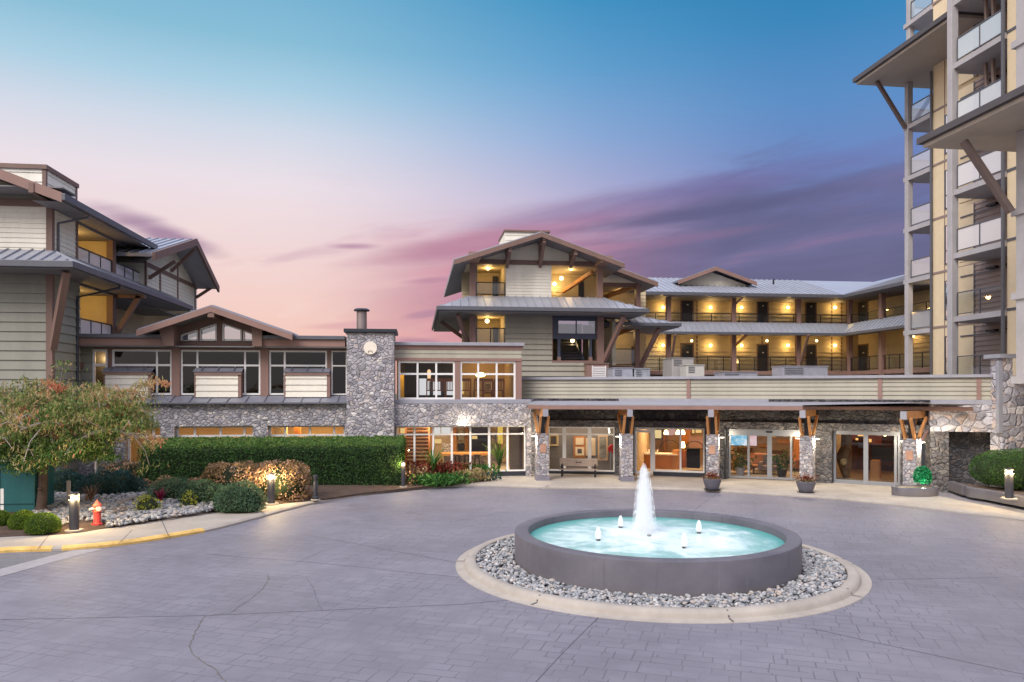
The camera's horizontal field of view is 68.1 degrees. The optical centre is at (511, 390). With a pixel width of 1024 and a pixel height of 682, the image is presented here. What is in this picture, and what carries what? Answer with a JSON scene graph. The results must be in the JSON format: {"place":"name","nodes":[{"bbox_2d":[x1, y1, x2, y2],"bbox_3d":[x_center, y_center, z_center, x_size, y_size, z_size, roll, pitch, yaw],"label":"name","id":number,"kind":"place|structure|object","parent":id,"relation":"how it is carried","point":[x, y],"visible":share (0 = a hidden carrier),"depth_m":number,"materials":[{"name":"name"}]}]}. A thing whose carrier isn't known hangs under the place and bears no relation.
{"place":"outdoors","nodes":[
{"label":"outdoors","id":0,"kind":"place"},
{"bbox_2d":[0,551,66,568],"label":"asphalt","id":1,"kind":"structure","parent":0,"point":[8,559],"depth_m":18.13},
{"bbox_2d":[0,163,219,475],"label":"guest building","id":2,"kind":"structure","parent":0,"point":[72,267],"depth_m":30.88,"materials":[{"name":"beige"}]},
{"bbox_2d":[32,478,218,527],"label":"cobble stones","id":3,"kind":"object","parent":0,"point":[59,508],"visible":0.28,"depth_m":23.70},
{"bbox_2d":[0,0,931,393],"label":"sky","id":4,"kind":"structure","parent":0,"point":[325,160],"materials":[{"name":"blue"}]},
{"bbox_2d":[395,394,612,450],"bbox_3d":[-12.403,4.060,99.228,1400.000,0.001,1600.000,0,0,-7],"label":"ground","id":5,"kind":"structure","parent":0,"point":[555,394],"depth_m":751.93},
{"bbox_2d":[394,342,537,475],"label":"lounge block","id":6,"kind":"structure","parent":5,"relation":"on","point":[457,419],"depth_m":34.49,"materials":[{"name":"beige"}]},
{"bbox_2d":[405,427,429,466],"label":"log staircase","id":7,"kind":"structure","parent":6,"relation":"on","point":[417,437],"depth_m":36.08,"materials":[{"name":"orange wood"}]},
{"bbox_2d":[419,379,429,394],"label":"far window","id":8,"kind":"structure","parent":6,"relation":"in","point":[422,382],"depth_m":38.64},
{"bbox_2d":[398,361,454,398],"bbox_3d":[-3.862,-0.460,34.326,2.544,1.736,0.080,0,0,-7],"label":"window","id":9,"kind":"structure","parent":6,"relation":"in","point":[399,362],"depth_m":34.31,"materials":[{"name":"white glass"}]},
{"bbox_2d":[434,427,450,433],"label":"far window","id":10,"kind":"structure","parent":6,"relation":"in","point":[444,430],"depth_m":40.72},
{"bbox_2d":[396,425,525,470],"bbox_3d":[-2.285,2.638,34.271,5.843,2.085,0.080,0,0,-7],"label":"window","id":11,"kind":"structure","parent":6,"relation":"in","point":[524,426],"depth_m":34.28,"materials":[{"name":"white glass"}]},
{"bbox_2d":[441,451,487,465],"bbox_3d":[-2.354,3.529,37.976,2.389,0.836,1.050,0,0,-7],"label":"bar counter","id":12,"kind":"object","parent":6,"relation":"on","point":[462,457],"visible":0.39,"depth_m":37.69,"materials":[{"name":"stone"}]},
{"bbox_2d":[460,361,515,398],"bbox_3d":[-1.105,-0.460,34.671,2.548,1.736,0.080,0,0,-7],"label":"window","id":13,"kind":"structure","parent":6,"relation":"in","point":[461,362],"depth_m":34.64,"materials":[{"name":"white glass"}]},
{"bbox_2d":[522,374,991,492],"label":"entrance building","id":14,"kind":"structure","parent":5,"relation":"on","point":[954,444],"depth_m":33.11,"materials":[{"name":"stone"}]},
{"bbox_2d":[432,229,681,376],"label":"gabled building","id":15,"kind":"structure","parent":14,"relation":"on","point":[530,289],"depth_m":42.64,"materials":[{"name":"beige"}]},
{"bbox_2d":[492,276,497,295],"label":"door","id":16,"kind":"structure","parent":15,"relation":"in","point":[494,278],"depth_m":45.28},
{"bbox_2d":[557,320,595,334],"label":"stair window","id":17,"kind":"structure","parent":15,"relation":"in","point":[557,320],"depth_m":42.83,"materials":[{"name":"glass"}]},
{"bbox_2d":[573,436,584,457],"bbox_3d":[3.298,2.760,37.150,0.577,1.054,0.055,0,0,9],"label":"notice board","id":18,"kind":"object","parent":14,"relation":"attached to","point":[578,446],"visible":1,"depth_m":37.13,"materials":[{"name":"orange wood"}]},
{"bbox_2d":[548,427,614,471],"bbox_3d":[3.229,2.724,35.354,3.120,2.087,0.100,0,0,9],"label":"window","id":19,"kind":"structure","parent":14,"relation":"in","point":[564,433],"depth_m":35.26,"materials":[{"name":"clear glass"}]},
{"bbox_2d":[586,438,594,455],"bbox_3d":[3.841,2.760,37.056,0.474,0.853,0.062,0,0,9],"label":"framed picture","id":20,"kind":"object","parent":14,"relation":"attached to","point":[592,446],"visible":0.71,"depth_m":37.02,"materials":[{"name":"paper"}]},
{"bbox_2d":[598,435,607,459],"bbox_3d":[4.431,2.798,36.957,0.472,1.230,0.062,0,0,9],"label":"display case","id":21,"kind":"object","parent":14,"relation":"attached to","point":[602,447],"visible":0.96,"depth_m":36.93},
{"bbox_2d":[606,368,632,376],"bbox_3d":[5.633,-0.652,39.599,1.115,1.043,1.270,0,0,-7],"label":"rooftop unit","id":22,"kind":"object","parent":14,"relation":"on","point":[619,372],"visible":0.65,"depth_m":39.03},
{"bbox_2d":[632,368,650,376],"bbox_3d":[6.657,-0.640,39.727,0.904,1.021,1.270,0,0,-7],"label":"rooftop unit","id":23,"kind":"object","parent":14,"relation":"on","point":[641,372],"visible":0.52,"depth_m":39.13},
{"bbox_2d":[634,427,652,473],"bbox_3d":[6.037,2.748,34.767,0.842,2.136,0.180,0,0,18],"label":"entrance door","id":24,"kind":"structure","parent":14,"relation":"in","point":[650,430],"depth_m":34.75,"materials":[{"name":"grey glass"}]},
{"bbox_2d":[662,358,693,375],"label":"rooftop unit","id":25,"kind":"object","parent":14,"relation":"on","point":[671,366],"visible":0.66,"depth_m":41.50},
{"bbox_2d":[653,428,703,472],"bbox_3d":[7.556,2.690,34.311,2.306,2.021,0.100,0,0,18],"label":"window","id":26,"kind":"structure","parent":14,"relation":"in","point":[680,470],"depth_m":34.29,"materials":[{"name":"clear glass"}]},
{"bbox_2d":[659,440,702,467],"bbox_3d":[8.263,3.068,36.859,2.115,1.350,0.618,0,0,18],"label":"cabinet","id":27,"kind":"object","parent":14,"relation":"in","point":[693,457],"visible":0.94,"depth_m":36.51,"materials":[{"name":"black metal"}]},
{"bbox_2d":[679,364,703,375],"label":"rooftop unit","id":28,"kind":"object","parent":14,"relation":"on","point":[691,370],"visible":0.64,"depth_m":40.13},
{"bbox_2d":[713,372,757,375],"bbox_3d":[11.921,-0.555,40.386,1.975,0.851,1.270,0,0,-7],"label":"rooftop unit","id":29,"kind":"object","parent":14,"relation":"on","point":[735,373],"visible":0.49,"depth_m":39.83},
{"bbox_2d":[731,435,746,445],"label":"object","id":30,"kind":"object","parent":14,"relation":"attached to","point":[738,440],"depth_m":35.92,"materials":[{"name":"blue glass"}]},
{"bbox_2d":[528,401,987,484],"bbox_3d":[9.651,2.248,32.597,17.941,3.545,7.619,0,0,2],"label":"entrance canopy","id":31,"kind":"object","parent":14,"relation":"attached to","point":[912,442],"visible":0.89,"depth_m":31.62,"materials":[{"name":"stone"}]},
{"bbox_2d":[728,429,803,479],"bbox_3d":[11.121,2.769,33.008,3.256,2.179,0.190,0,0,21],"label":"sliding door","id":32,"kind":"structure","parent":14,"relation":"in","point":[769,433],"depth_m":33.00,"materials":[{"name":"metal"}]},
{"bbox_2d":[771,366,828,375],"bbox_3d":[15.102,-0.701,39.775,2.528,1.141,1.270,0,0,-7],"label":"rooftop unit","id":33,"kind":"object","parent":14,"relation":"on","point":[799,370],"visible":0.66,"depth_m":39.21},
{"bbox_2d":[836,434,851,477],"bbox_3d":[14.768,2.876,33.716,0.715,2.377,0.615,0,0,-7],"label":"carved totem","id":34,"kind":"object","parent":14,"relation":"on","point":[843,454],"visible":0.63,"depth_m":33.56,"materials":[{"name":"brown wood"}]},
{"bbox_2d":[834,431,899,484],"bbox_3d":[14.672,2.761,31.362,2.525,2.162,0.100,0,0,31],"label":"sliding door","id":35,"kind":"structure","parent":14,"relation":"in","point":[865,434],"depth_m":31.30,"materials":[{"name":"metal"}]},
{"bbox_2d":[0,487,1023,681],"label":"driveway","id":36,"kind":"structure","parent":0,"point":[958,609],"depth_m":13.71,"materials":[{"name":"concrete"}]},
{"bbox_2d":[0,548,100,575],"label":"concrete band","id":37,"kind":"object","parent":36,"relation":"on","point":[35,563],"visible":1,"depth_m":17.69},
{"bbox_2d":[78,305,346,477],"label":"restaurant wing","id":38,"kind":"structure","parent":36,"relation":"on","point":[269,380],"depth_m":32.91,"materials":[{"name":"stone"}]},
{"bbox_2d":[93,349,107,386],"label":"window","id":39,"kind":"structure","parent":38,"relation":"in","point":[94,350],"depth_m":32.56,"materials":[{"name":"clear glass"}]},
{"bbox_2d":[112,349,171,394],"bbox_3d":[-15.991,-0.784,32.810,2.471,1.972,0.080,0,0,-7],"label":"window","id":40,"kind":"structure","parent":38,"relation":"in","point":[161,360],"depth_m":32.85,"materials":[{"name":"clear glass"}]},
{"bbox_2d":[177,426,252,437],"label":"window","id":41,"kind":"structure","parent":38,"relation":"in","point":[244,427],"depth_m":32.86,"materials":[{"name":"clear glass"}]},
{"bbox_2d":[181,350,259,394],"bbox_3d":[-12.749,-0.784,33.215,3.362,1.972,0.080,0,0,-7],"label":"window","id":42,"kind":"structure","parent":38,"relation":"in","point":[249,360],"depth_m":33.22,"materials":[{"name":"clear glass"}]},
{"bbox_2d":[222,323,241,341],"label":"gable window","id":43,"kind":"structure","parent":38,"relation":"in","point":[223,324],"depth_m":33.20,"materials":[{"name":"glass"}]},
{"bbox_2d":[269,350,326,394],"bbox_3d":[-9.479,-0.784,33.624,2.507,1.972,0.080,0,0,-7],"label":"window","id":44,"kind":"structure","parent":38,"relation":"in","point":[279,360],"depth_m":33.55,"materials":[{"name":"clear glass"}]},
{"bbox_2d":[269,425,344,439],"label":"window","id":45,"kind":"structure","parent":38,"relation":"in","point":[270,427],"depth_m":33.37,"materials":[{"name":"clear glass"}]},
{"bbox_2d":[331,351,346,394],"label":"window","id":46,"kind":"structure","parent":38,"relation":"in","point":[338,358],"depth_m":33.84,"materials":[{"name":"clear glass"}]},
{"bbox_2d":[0,600,502,619],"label":"expansion joint","id":47,"kind":"object","parent":36,"relation":"on","point":[247,613],"visible":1,"depth_m":13.57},
{"bbox_2d":[344,308,397,439],"bbox_3d":[-6.296,0.190,34.037,2.288,7.720,2.190,0,0,-7],"label":"stone chimney","id":48,"kind":"object","parent":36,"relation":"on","point":[370,380],"visible":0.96,"depth_m":33.09,"materials":[{"name":"stone"}]},
{"bbox_2d":[476,541,847,606],"bbox_3d":[3.280,3.940,17.570,8.260,0.001,8.260,0,0,-7],"label":"gravel base","id":49,"kind":"object","parent":36,"relation":"on","point":[667,600],"visible":0.06,"depth_m":15.30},
{"bbox_2d":[515,467,801,597],"bbox_3d":[3.280,2.868,17.570,6.440,2.304,6.440,0,0,-7],"label":"fountain","id":50,"kind":"object","parent":49,"relation":"on","point":[678,553],"visible":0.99,"depth_m":16.04,"materials":[{"name":"grey concrete"}]},
{"bbox_2d":[476,535,846,606],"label":"river stones","id":51,"kind":"object","parent":49,"relation":"on","point":[813,572],"visible":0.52,"depth_m":14.90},
{"bbox_2d":[455,533,871,623],"bbox_3d":[3.280,3.930,17.570,9.170,0.180,9.170,0,0,-7],"label":"kerb ring","id":52,"kind":"object","parent":36,"relation":"on","point":[855,586],"visible":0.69,"depth_m":13.81,"materials":[{"name":"concrete"}]},
{"bbox_2d":[948,481,1023,506],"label":"kerbed planter","id":53,"kind":"object","parent":36,"relation":"on","point":[992,493],"visible":0.92,"depth_m":27.25,"materials":[{"name":"grey concrete"}]},
{"bbox_2d":[968,447,1023,489],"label":"rounded hedge","id":54,"kind":"object","parent":53,"relation":"on","point":[990,467],"visible":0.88,"depth_m":27.16,"materials":[{"name":"green plant"}]},
{"bbox_2d":[1000,468,1017,499],"bbox_3d":[16.489,3.091,25.132,0.484,1.019,0.484,0,0,-7],"label":"bollard light","id":55,"kind":"object","parent":53,"relation":"on","point":[1009,485],"visible":1,"depth_m":25.03,"materials":[{"name":"metal"}]},
{"bbox_2d":[984,354,1023,489],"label":"stone podium","id":56,"kind":"object","parent":36,"relation":"on","point":[1007,399],"visible":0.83,"depth_m":28.89,"materials":[{"name":"stone"}]},
{"bbox_2d":[852,0,1023,386],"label":"tower block","id":57,"kind":"structure","parent":56,"relation":"on","point":[962,61],"depth_m":35.82,"materials":[{"name":"concrete"}]},
{"bbox_2d":[646,266,929,382],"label":"gallery wing","id":58,"kind":"structure","parent":57,"relation":"attached to","point":[731,321],"depth_m":57.09,"materials":[{"name":"wood"}]},
{"bbox_2d":[680,336,693,357],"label":"door","id":59,"kind":"structure","parent":58,"relation":"in","point":[686,346],"depth_m":57.43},
{"bbox_2d":[680,301,693,321],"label":"door","id":60,"kind":"structure","parent":58,"relation":"in","point":[685,306],"depth_m":57.44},
{"bbox_2d":[756,336,768,370],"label":"door","id":61,"kind":"structure","parent":58,"relation":"in","point":[762,350],"depth_m":58.17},
{"bbox_2d":[756,302,768,322],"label":"door","id":62,"kind":"structure","parent":58,"relation":"in","point":[762,307],"depth_m":58.17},
{"bbox_2d":[805,337,816,365],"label":"door","id":63,"kind":"structure","parent":58,"relation":"in","point":[811,350],"depth_m":58.67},
{"bbox_2d":[805,302,816,322],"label":"door","id":64,"kind":"structure","parent":58,"relation":"in","point":[810,308],"depth_m":58.67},
{"bbox_2d":[858,336,868,370],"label":"door","id":65,"kind":"structure","parent":58,"relation":"in","point":[863,348],"depth_m":58.44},
{"bbox_2d":[858,301,868,321],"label":"door","id":66,"kind":"structure","parent":58,"relation":"in","point":[862,307],"depth_m":58.44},
{"bbox_2d":[944,336,946,374],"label":"slit window","id":67,"kind":"structure","parent":57,"relation":"in","point":[945,337],"depth_m":41.01,"materials":[{"name":"glass"}]},
{"bbox_2d":[944,281,946,319],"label":"slit window","id":68,"kind":"structure","parent":57,"relation":"in","point":[945,282],"depth_m":41.01,"materials":[{"name":"glass"}]},
{"bbox_2d":[944,225,946,264],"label":"slit window","id":69,"kind":"structure","parent":57,"relation":"in","point":[945,227],"depth_m":41.01,"materials":[{"name":"glass"}]},
{"bbox_2d":[944,170,946,208],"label":"slit window","id":70,"kind":"structure","parent":57,"relation":"in","point":[945,172],"depth_m":41.01,"materials":[{"name":"glass"}]},
{"bbox_2d":[0,462,1023,550],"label":"sidewalk","id":71,"kind":"structure","parent":0,"point":[862,493],"depth_m":28.05,"materials":[{"name":"concrete"}]},
{"bbox_2d":[0,528,204,552],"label":"yellow kerb marking","id":72,"kind":"object","parent":71,"relation":"on","point":[98,544],"visible":1,"depth_m":19.33,"materials":[{"name":"paint"}]},
{"bbox_2d":[0,473,490,536],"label":"planting bed","id":73,"kind":"object","parent":71,"relation":"on","point":[327,492],"visible":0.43,"depth_m":27.96,"materials":[{"name":"soil"}]},
{"bbox_2d":[0,509,11,525],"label":"ball shrub","id":74,"kind":"object","parent":73,"relation":"on","point":[5,515],"visible":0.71,"depth_m":21.32,"materials":[{"name":"green plant"}]},
{"bbox_2d":[7,509,34,529],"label":"ball shrub","id":75,"kind":"object","parent":73,"relation":"on","point":[16,520],"visible":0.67,"depth_m":20.86,"materials":[{"name":"green plant"}]},
{"bbox_2d":[0,462,53,511],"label":"utility box","id":76,"kind":"object","parent":73,"relation":"on","point":[20,491],"visible":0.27,"depth_m":23.60,"materials":[{"name":"teal metal"}]},
{"bbox_2d":[23,511,61,534],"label":"ball shrub","id":77,"kind":"object","parent":73,"relation":"on","point":[41,523],"visible":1,"depth_m":20.34,"materials":[{"name":"green plant"}]},
{"bbox_2d":[54,468,84,491],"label":"blue shrub","id":78,"kind":"object","parent":73,"relation":"on","point":[61,479],"visible":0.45,"depth_m":27.65,"materials":[{"name":"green plant"}]},
{"bbox_2d":[64,492,83,531],"bbox_3d":[-12.076,3.347,20.904,0.483,1.045,0.483,0,0,-7],"label":"bollard light","id":79,"kind":"object","parent":73,"relation":"on","point":[74,513],"visible":1,"depth_m":20.80,"materials":[{"name":"metal"}]},
{"bbox_2d":[0,359,170,509],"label":"autumn tree","id":80,"kind":"object","parent":73,"relation":"on","point":[57,425],"visible":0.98,"depth_m":22.68,"materials":[{"name":"green plant"}]},
{"bbox_2d":[79,483,98,500],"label":"spiky plant","id":81,"kind":"object","parent":73,"relation":"on","point":[92,492],"visible":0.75,"depth_m":25.52,"materials":[{"name":"brown plant"}]},
{"bbox_2d":[89,500,104,524],"bbox_3d":[-11.856,3.491,21.652,0.357,0.717,0.340,0,0,-7],"label":"fire hydrant","id":82,"kind":"object","parent":73,"relation":"on","point":[97,508],"visible":1,"depth_m":21.58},
{"bbox_2d":[72,467,149,494],"bbox_3d":[-14.567,3.410,27.606,2.649,1.331,1.959,0,0,-7],"label":"blue shrub","id":83,"kind":"object","parent":73,"relation":"on","point":[108,482],"visible":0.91,"depth_m":27.22,"materials":[{"name":"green plant"}]},
{"bbox_2d":[92,458,140,480],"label":"mixed shrub","id":84,"kind":"object","parent":73,"relation":"on","point":[128,466],"visible":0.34,"depth_m":30.73,"materials":[{"name":"brown plant"}]},
{"bbox_2d":[133,494,162,509],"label":"yellow shrub","id":85,"kind":"object","parent":73,"relation":"on","point":[147,503],"visible":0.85,"depth_m":23.71,"materials":[{"name":"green plant"}]},
{"bbox_2d":[143,475,194,498],"bbox_3d":[-11.802,3.500,26.540,2.145,1.070,1.580,0,0,-7],"label":"juniper shrub","id":86,"kind":"object","parent":73,"relation":"on","point":[172,488],"visible":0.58,"depth_m":26.16,"materials":[{"name":"green plant"}]},
{"bbox_2d":[179,490,197,507],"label":"yellow shrub","id":87,"kind":"object","parent":73,"relation":"on","point":[189,498],"visible":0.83,"depth_m":24.41,"materials":[{"name":"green plant"}]},
{"bbox_2d":[177,478,227,504],"bbox_3d":[-10.379,3.493,25.582,1.782,1.112,1.416,0,0,-7],"label":"juniper shrub","id":88,"kind":"object","parent":73,"relation":"on","point":[204,491],"visible":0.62,"depth_m":25.24,"materials":[{"name":"green plant"}]},
{"bbox_2d":[198,460,264,491],"bbox_3d":[-9.863,3.325,26.892,2.433,1.695,1.957,0,0,-7],"label":"barberry bush","id":89,"kind":"object","parent":73,"relation":"on","point":[223,473],"visible":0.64,"depth_m":26.37,"materials":[{"name":"brown plant"}]},
{"bbox_2d":[212,479,268,513],"bbox_3d":[-8.713,3.452,24.331,1.780,1.226,1.320,0,0,-7],"label":"juniper shrub","id":90,"kind":"object","parent":73,"relation":"on","point":[242,498],"visible":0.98,"depth_m":23.98,"materials":[{"name":"green plant"}]},
{"bbox_2d":[136,434,407,485],"bbox_3d":[-9.512,2.851,31.171,10.347,1.984,3.080,0,0,-7],"label":"clipped hedge","id":91,"kind":"object","parent":73,"relation":"on","point":[364,460],"visible":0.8,"depth_m":30.20,"materials":[{"name":"green plant"}]},
{"bbox_2d":[266,473,278,504],"bbox_3d":[-8.202,3.338,25.800,0.497,1.063,0.497,0,0,-7],"label":"bollard light","id":92,"kind":"object","parent":73,"relation":"on","point":[271,487],"visible":0.98,"depth_m":25.70,"materials":[{"name":"metal"}]},
{"bbox_2d":[251,459,312,500],"bbox_3d":[-8.184,3.295,26.934,2.252,1.751,1.692,0,0,-7],"label":"barberry bush","id":93,"kind":"object","parent":73,"relation":"on","point":[291,482],"visible":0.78,"depth_m":26.49,"materials":[{"name":"brown plant"}]},
{"bbox_2d":[311,475,319,500],"bbox_3d":[-6.944,3.427,26.765,0.326,0.886,0.326,0,0,-7],"label":"bollard light","id":94,"kind":"object","parent":73,"relation":"on","point":[315,496],"visible":1,"depth_m":26.69,"materials":[{"name":"metal"}]},
{"bbox_2d":[399,461,406,487],"bbox_3d":[-4.351,3.348,30.305,0.311,1.044,0.311,0,0,-7],"label":"bollard light","id":95,"kind":"object","parent":73,"relation":"on","point":[403,475],"visible":1,"depth_m":30.24,"materials":[{"name":"metal"}]},
{"bbox_2d":[405,463,435,483],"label":"rusty shrub","id":96,"kind":"object","parent":73,"relation":"on","point":[410,471],"visible":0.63,"depth_m":31.34,"materials":[{"name":"brown plant"}]},
{"bbox_2d":[405,458,452,476],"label":"red perennial","id":97,"kind":"object","parent":73,"relation":"on","point":[417,464],"visible":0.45,"depth_m":32.77,"materials":[{"name":"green plant"}]},
{"bbox_2d":[417,447,453,470],"bbox_3d":[-3.353,2.933,32.796,1.888,1.133,1.926,0,0,-7],"label":"potted palm","id":98,"kind":"object","parent":73,"relation":"on","point":[433,459],"visible":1,"depth_m":32.87,"materials":[{"name":"green plant"}]},
{"bbox_2d":[405,470,478,487],"bbox_3d":[-3.003,3.644,31.108,3.289,0.752,1.819,0,0,0],"label":"lily clump","id":99,"kind":"object","parent":73,"relation":"on","point":[430,479],"visible":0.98,"depth_m":30.89,"materials":[{"name":"green plant"}]},
{"bbox_2d":[430,460,477,476],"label":"red perennial","id":100,"kind":"object","parent":73,"relation":"on","point":[446,466],"visible":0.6,"depth_m":33.23,"materials":[{"name":"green plant"}]},
{"bbox_2d":[447,467,497,481],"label":"straw grass","id":101,"kind":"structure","parent":73,"relation":"on","point":[476,474],"depth_m":32.14,"materials":[{"name":"brown plant"}]},
{"bbox_2d":[470,463,506,475],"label":"fern clump","id":102,"kind":"object","parent":73,"relation":"on","point":[485,467],"visible":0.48,"depth_m":34.07,"materials":[{"name":"green plant"}]},
{"bbox_2d":[485,443,509,467],"bbox_3d":[-0.597,3.081,36.616,1.516,1.438,1.893,0,0,-33],"label":"potted palm","id":103,"kind":"object","parent":71,"relation":"on","point":[498,453],"visible":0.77,"depth_m":36.46,"materials":[{"name":"green plant"}]},
{"bbox_2d":[559,458,597,477],"bbox_3d":[2.992,3.510,34.222,1.708,0.860,0.590,0,0,9],"label":"wooden bench","id":104,"kind":"object","parent":71,"relation":"on","point":[578,462],"visible":0.99,"depth_m":34.35,"materials":[{"name":"brown wood"}]},
{"bbox_2d":[644,450,679,468],"bbox_3d":[7.264,3.447,38.079,2.275,0.986,0.920,0,0,18],"label":"reception desk","id":105,"kind":"object","parent":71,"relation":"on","point":[664,460],"visible":0.59,"depth_m":37.64,"materials":[{"name":"orange wood"}]},
{"bbox_2d":[700,470,722,489],"bbox_3d":[7.847,3.510,29.849,0.906,0.760,0.858,0,0,-42],"label":"bowl planter","id":106,"kind":"object","parent":71,"relation":"on","point":[711,481],"visible":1,"depth_m":29.62,"materials":[{"name":"grey concrete"}]},
{"bbox_2d":[731,445,756,475],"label":"potted plant","id":107,"kind":"object","parent":71,"relation":"on","point":[740,470],"visible":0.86,"depth_m":34.57,"materials":[{"name":"green plant"}]},
{"bbox_2d":[758,454,780,470],"bbox_3d":[12.021,3.365,35.264,1.000,0.750,0.830,0,0,27],"label":"armchair","id":108,"kind":"object","parent":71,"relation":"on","point":[762,464],"visible":0.61,"depth_m":35.22,"materials":[{"name":"fabric"}]},
{"bbox_2d":[765,447,795,476],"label":"potted plant","id":109,"kind":"object","parent":71,"relation":"on","point":[781,472],"visible":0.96,"depth_m":33.61,"materials":[{"name":"green plant"}]},
{"bbox_2d":[794,472,817,492],"bbox_3d":[11.214,3.513,28.927,0.984,0.755,0.842,0,0,-7],"label":"bowl planter","id":110,"kind":"object","parent":71,"relation":"on","point":[805,484],"visible":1,"depth_m":28.74,"materials":[{"name":"grey concrete"}]},
{"bbox_2d":[891,485,937,496],"bbox_3d":[14.999,3.740,28.215,1.727,0.340,1.071,0,0,-7],"label":"oval planter","id":111,"kind":"object","parent":71,"relation":"on","point":[916,490],"visible":1,"depth_m":27.80,"materials":[{"name":"concrete"}]},
{"bbox_2d":[913,466,932,483],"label":"emerald ball plant","id":112,"kind":"object","parent":111,"relation":"in","point":[922,474],"visible":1,"depth_m":28.01,"materials":[{"name":"green plant"}]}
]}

